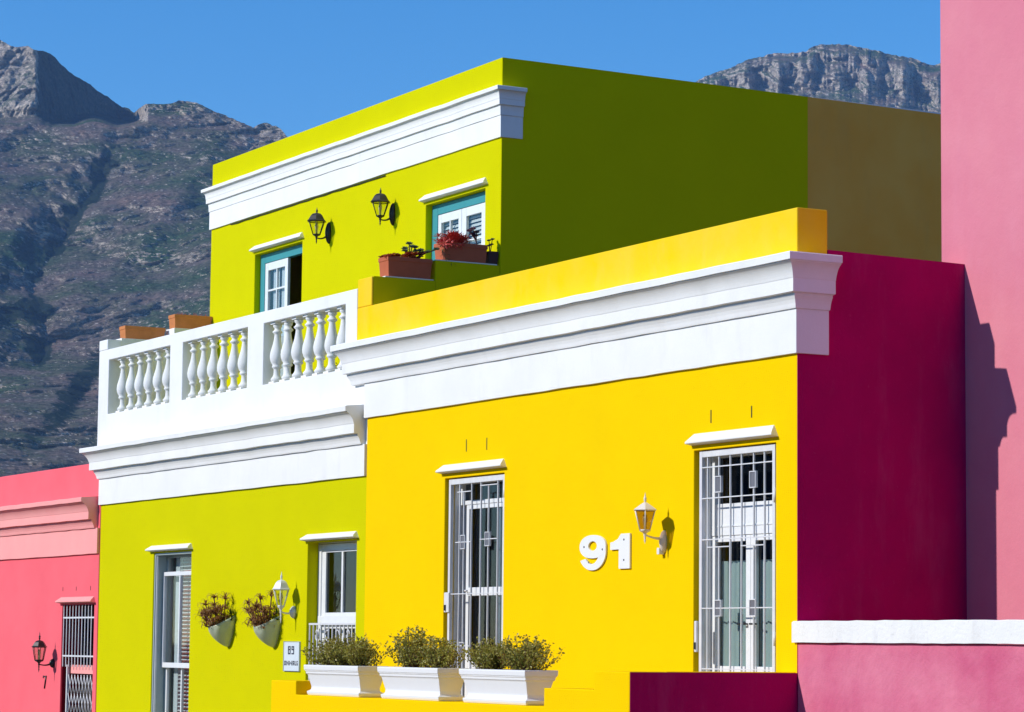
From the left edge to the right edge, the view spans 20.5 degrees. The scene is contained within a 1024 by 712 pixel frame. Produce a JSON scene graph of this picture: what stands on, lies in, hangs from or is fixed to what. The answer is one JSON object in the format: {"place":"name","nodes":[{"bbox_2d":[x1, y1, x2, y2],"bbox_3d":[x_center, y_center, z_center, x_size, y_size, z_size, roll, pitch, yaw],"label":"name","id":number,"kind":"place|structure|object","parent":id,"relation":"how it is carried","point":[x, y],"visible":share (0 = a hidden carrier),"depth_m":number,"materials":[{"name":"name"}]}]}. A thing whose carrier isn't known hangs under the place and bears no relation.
{"place":"outdoors","nodes":[
{"label":"outdoors","id":0,"kind":"place"},
{"bbox_2d":[0,40,286,476],"bbox_3d":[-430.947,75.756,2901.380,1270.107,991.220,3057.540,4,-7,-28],"label":"mountain","id":1,"kind":"structure","parent":0,"point":[105,232],"depth_m":2669.35,"materials":[{"name":"grey stone"}]},
{"bbox_2d":[0,0,940,136],"label":"sky","id":2,"kind":"structure","parent":0,"point":[293,66],"materials":[{"name":"blue"}]},
{"bbox_2d":[696,44,940,112],"bbox_3d":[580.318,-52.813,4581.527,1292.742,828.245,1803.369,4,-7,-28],"label":"mountain","id":3,"kind":"structure","parent":0,"point":[848,73],"depth_m":4276.68,"materials":[{"name":"grey stone"}]},
{"label":"ground","id":4,"kind":"structure","parent":0,"visible":0},
{"bbox_2d":[79,57,807,711],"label":"lime house","id":5,"kind":"structure","parent":4,"relation":"on","point":[227,453],"depth_m":39.76,"materials":[{"name":"paint"}]},
{"bbox_2d":[119,325,165,339],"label":"window box","id":6,"kind":"object","parent":5,"relation":"on","point":[138,332],"visible":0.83,"depth_m":45.64,"materials":[{"name":"orange ceramic"}]},
{"bbox_2d":[161,555,191,711],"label":"window","id":7,"kind":"structure","parent":5,"relation":"in","point":[180,665],"depth_m":42.52,"materials":[{"name":"white paint"}]},
{"bbox_2d":[168,314,211,328],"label":"window box","id":8,"kind":"object","parent":5,"relation":"on","point":[185,321],"visible":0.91,"depth_m":46.03,"materials":[{"name":"orange ceramic"}]},
{"bbox_2d":[208,616,235,646],"bbox_3d":[-4.142,3.889,40.049,0.308,0.443,0.469,4,-7,-28],"label":"wall pot","id":9,"kind":"object","parent":5,"relation":"attached to","point":[222,632],"depth_m":39.93,"materials":[{"name":"ceramic"}]},
{"bbox_2d":[195,591,235,627],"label":"spiky plant","id":10,"kind":"object","parent":9,"relation":"on","point":[209,612],"visible":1,"depth_m":40.01,"materials":[{"name":"brown plant"}]},
{"bbox_2d":[253,616,281,647],"bbox_3d":[-3.377,3.753,38.651,0.308,0.443,0.469,4,-7,-28],"label":"wall pot","id":11,"kind":"object","parent":5,"relation":"attached to","point":[268,635],"depth_m":38.53,"materials":[{"name":"ceramic"}]},
{"bbox_2d":[240,590,279,628],"bbox_3d":[-3.457,3.473,38.723,0.488,0.567,0.878,4,-7,-28],"label":"spiky plant","id":12,"kind":"object","parent":11,"relation":"on","point":[258,620],"visible":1,"depth_m":38.63,"materials":[{"name":"brown plant"}]},
{"bbox_2d":[265,258,290,376],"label":"french door","id":13,"kind":"structure","parent":5,"relation":"in","point":[275,265],"depth_m":44.28,"materials":[{"name":"white paint"}]},
{"bbox_2d":[272,572,295,621],"bbox_3d":[-3.075,3.244,38.121,0.336,0.699,0.237,4,-7,-28],"label":"wall lantern","id":14,"kind":"object","parent":5,"relation":"attached to","point":[281,584],"depth_m":38.07,"materials":[{"name":"white metal"}]},
{"bbox_2d":[283,641,300,671],"bbox_3d":[-2.962,4.042,38.149,0.020,0.400,0.525,4,-7,-28],"label":"name plaque","id":15,"kind":"object","parent":5,"relation":"attached to","point":[291,655],"visible":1,"depth_m":38.13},
{"bbox_2d":[307,209,330,243],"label":"wall lantern","id":16,"kind":"object","parent":5,"relation":"attached to","point":[316,217],"depth_m":42.27,"materials":[{"name":"brown metal"}]},
{"bbox_2d":[308,542,356,679],"bbox_3d":[-2.269,3.546,37.215,0.215,2.180,1.475,4,-7,-28],"label":"window","id":17,"kind":"structure","parent":5,"relation":"in","point":[343,620],"depth_m":37.51,"materials":[{"name":"white paint"}]},
{"bbox_2d":[370,188,394,225],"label":"wall lantern","id":18,"kind":"object","parent":5,"relation":"attached to","point":[380,198],"depth_m":40.37,"materials":[{"name":"brown metal"}]},
{"bbox_2d":[378,256,432,278],"bbox_3d":[-1.394,-1.140,37.055,0.650,0.265,0.295,4,-7,-28],"label":"window box","id":19,"kind":"object","parent":5,"relation":"on","point":[408,267],"visible":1,"depth_m":36.93,"materials":[{"name":"plastic"}]},
{"bbox_2d":[378,251,425,257],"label":"sedum plant","id":20,"kind":"object","parent":19,"relation":"on","point":[409,253],"visible":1,"depth_m":36.96,"materials":[{"name":"orange plant"}]},
{"bbox_2d":[401,242,439,257],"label":"rosette plant","id":21,"kind":"object","parent":19,"relation":"on","point":[406,249],"visible":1,"depth_m":37.10,"materials":[{"name":"green plant"}]},
{"bbox_2d":[438,209,461,237],"bbox_3d":[-0.832,-0.966,39.099,0.085,2.050,0.700,4,-7,-28],"label":"french door","id":22,"kind":"structure","parent":5,"relation":"in","point":[449,217],"depth_m":39.18,"materials":[{"name":"white paint"}]},
{"bbox_2d":[434,242,487,262],"bbox_3d":[-0.678,-1.351,37.467,0.655,0.245,0.295,4,-7,-28],"label":"window box","id":23,"kind":"object","parent":5,"relation":"on","point":[475,253],"visible":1,"depth_m":37.35,"materials":[{"name":"plastic"}]},
{"bbox_2d":[432,229,472,265],"bbox_3d":[-0.797,-1.409,37.414,0.622,0.519,0.549,4,-7,-28],"label":"red aloe","id":24,"kind":"object","parent":23,"relation":"on","point":[453,237],"visible":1,"depth_m":37.29,"materials":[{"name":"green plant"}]},
{"bbox_2d":[466,226,479,243],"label":"purple rosette plant","id":25,"kind":"object","parent":23,"relation":"on","point":[473,234],"visible":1,"depth_m":37.54,"materials":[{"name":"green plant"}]},
{"bbox_2d":[462,202,484,244],"bbox_3d":[-0.491,-1.027,38.476,0.085,2.050,0.705,4,-7,-28],"label":"french door","id":26,"kind":"structure","parent":5,"relation":"in","point":[479,208],"depth_m":38.58,"materials":[{"name":"white paint"}]},
{"bbox_2d":[486,238,498,263],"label":"potted succulent","id":27,"kind":"object","parent":5,"relation":"on","point":[491,257],"visible":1,"depth_m":37.55,"materials":[{"name":"black plastic"}]},
{"bbox_2d":[808,97,941,261],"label":"tan building","id":28,"kind":"structure","parent":4,"relation":"on","point":[874,179],"depth_m":40.64,"materials":[{"name":"paint"}]},
{"bbox_2d":[940,0,1023,619],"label":"pink building","id":29,"kind":"structure","parent":4,"relation":"on","point":[982,134],"depth_m":28.64,"materials":[{"name":"paint"}]},
{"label":"pavement","id":30,"kind":"structure","parent":0,"visible":0},
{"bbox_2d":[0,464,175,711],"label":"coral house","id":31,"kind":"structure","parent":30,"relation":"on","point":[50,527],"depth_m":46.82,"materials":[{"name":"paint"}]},
{"bbox_2d":[32,633,54,670],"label":"wall lantern","id":32,"kind":"object","parent":31,"relation":"attached to","point":[39,643],"depth_m":46.29,"materials":[{"name":"brown metal"}]},
{"bbox_2d":[81,674,92,711],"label":"door leaf","id":33,"kind":"structure","parent":31,"relation":"in","point":[90,686],"depth_m":45.84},
{"bbox_2d":[271,671,796,711],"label":"stoop wall","id":34,"kind":"structure","parent":30,"relation":"on","point":[649,691],"depth_m":27.39,"materials":[{"name":"yellow paint"}]},
{"bbox_2d":[304,665,387,696],"bbox_3d":[-1.920,3.739,32.647,0.390,0.352,1.470,4,-7,-28],"label":"planter box","id":35,"kind":"object","parent":34,"relation":"on","point":[346,681],"visible":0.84,"depth_m":32.30,"materials":[{"name":"white concrete"}]},
{"bbox_2d":[300,635,345,664],"bbox_3d":[-2.090,3.448,33.016,0.553,0.407,0.739,4,-7,-28],"label":"shrub","id":36,"kind":"object","parent":35,"relation":"on","point":[320,659],"visible":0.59,"depth_m":33.01,"materials":[{"name":"green plant"}]},
{"bbox_2d":[318,631,376,665],"bbox_3d":[-1.913,3.384,32.651,0.585,0.449,0.702,4,-7,-28],"label":"shrub","id":37,"kind":"object","parent":35,"relation":"on","point":[334,655],"visible":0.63,"depth_m":32.59,"materials":[{"name":"green plant"}]},
{"bbox_2d":[337,634,389,665],"bbox_3d":[-1.713,3.349,32.262,0.540,0.420,0.866,4,-7,-28],"label":"shrub","id":38,"kind":"object","parent":35,"relation":"on","point":[364,655],"visible":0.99,"depth_m":32.16,"materials":[{"name":"green plant"}]},
{"bbox_2d":[377,667,468,700],"bbox_3d":[-0.978,3.573,30.925,0.390,0.352,1.470,4,-7,-28],"label":"planter box","id":39,"kind":"object","parent":34,"relation":"on","point":[426,684],"visible":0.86,"depth_m":30.59,"materials":[{"name":"white concrete"}]},
{"bbox_2d":[383,625,438,667],"bbox_3d":[-1.089,3.204,31.197,0.546,0.511,0.968,4,-7,-28],"label":"shrub","id":40,"kind":"object","parent":39,"relation":"on","point":[412,644],"visible":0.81,"depth_m":31.11,"materials":[{"name":"green plant"}]},
{"bbox_2d":[411,636,467,667],"bbox_3d":[-0.772,3.217,30.615,0.508,0.406,0.963,4,-7,-28],"label":"shrub","id":41,"kind":"object","parent":39,"relation":"on","point":[440,657],"visible":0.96,"depth_m":30.50,"materials":[{"name":"green plant"}]},
{"bbox_2d":[459,669,557,704],"bbox_3d":[-0.047,3.408,29.226,0.390,0.352,1.440,4,-7,-28],"label":"planter box","id":42,"kind":"object","parent":34,"relation":"on","point":[509,686],"visible":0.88,"depth_m":28.91,"materials":[{"name":"white concrete"}]},
{"bbox_2d":[462,636,512,669],"bbox_3d":[-0.198,3.112,29.549,0.519,0.386,0.926,4,-7,-28],"label":"shrub","id":43,"kind":"object","parent":42,"relation":"on","point":[488,660],"visible":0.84,"depth_m":29.45,"materials":[{"name":"green plant"}]},
{"bbox_2d":[491,632,565,669],"bbox_3d":[0.146,3.028,28.902,0.535,0.430,1.085,4,-7,-28],"label":"shrub","id":44,"kind":"object","parent":42,"relation":"on","point":[529,656],"visible":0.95,"depth_m":28.80,"materials":[{"name":"green plant"}]},
{"bbox_2d":[330,207,966,711],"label":"yellow house","id":45,"kind":"structure","parent":30,"relation":"on","point":[764,415],"depth_m":29.89,"materials":[{"name":"paint"}]},
{"bbox_2d":[464,502,502,696],"bbox_3d":[-0.260,3.136,33.672,0.113,2.775,1.310,4,-7,-28],"label":"french door","id":46,"kind":"structure","parent":45,"relation":"in","point":[492,505],"depth_m":34.12,"materials":[{"name":"white paint"}]},
{"bbox_2d":[580,535,606,569],"bbox_3d":[0.893,2.166,31.216,0.023,0.388,0.570,4,-7,-28],"label":"house numeral","id":47,"kind":"object","parent":45,"relation":"attached to","point":[599,552],"visible":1,"depth_m":31.18,"materials":[{"name":"white plastic"}]},
{"bbox_2d":[610,533,630,568],"bbox_3d":[1.175,2.114,30.701,0.023,0.378,0.410,4,-7,-28],"label":"house numeral","id":48,"kind":"object","parent":45,"relation":"attached to","point":[622,543],"visible":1,"depth_m":30.62,"materials":[{"name":"white plastic"}]},
{"bbox_2d":[634,493,666,554],"bbox_3d":[1.448,1.762,29.860,0.388,0.647,0.241,4,-7,-28],"label":"wall lantern","id":49,"kind":"object","parent":45,"relation":"attached to","point":[645,507],"depth_m":29.82,"materials":[{"name":"beige paint"}]},
{"bbox_2d":[711,535,750,671],"bbox_3d":[2.257,2.965,29.097,0.146,2.235,0.735,4,-7,-28],"label":"french door","id":50,"kind":"structure","parent":45,"relation":"in","point":[736,565],"depth_m":29.22,"materials":[{"name":"white paint"}]},
{"bbox_2d":[749,534,771,671],"bbox_3d":[2.611,2.902,28.450,0.146,2.235,0.735,4,-7,-28],"label":"french door","id":51,"kind":"structure","parent":45,"relation":"in","point":[754,541],"depth_m":28.71,"materials":[{"name":"white paint"}]},
{"bbox_2d":[792,620,1023,711],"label":"boundary wall","id":52,"kind":"structure","parent":30,"relation":"on","point":[951,666],"depth_m":26.03,"materials":[{"name":"pink paint"}]}
]}

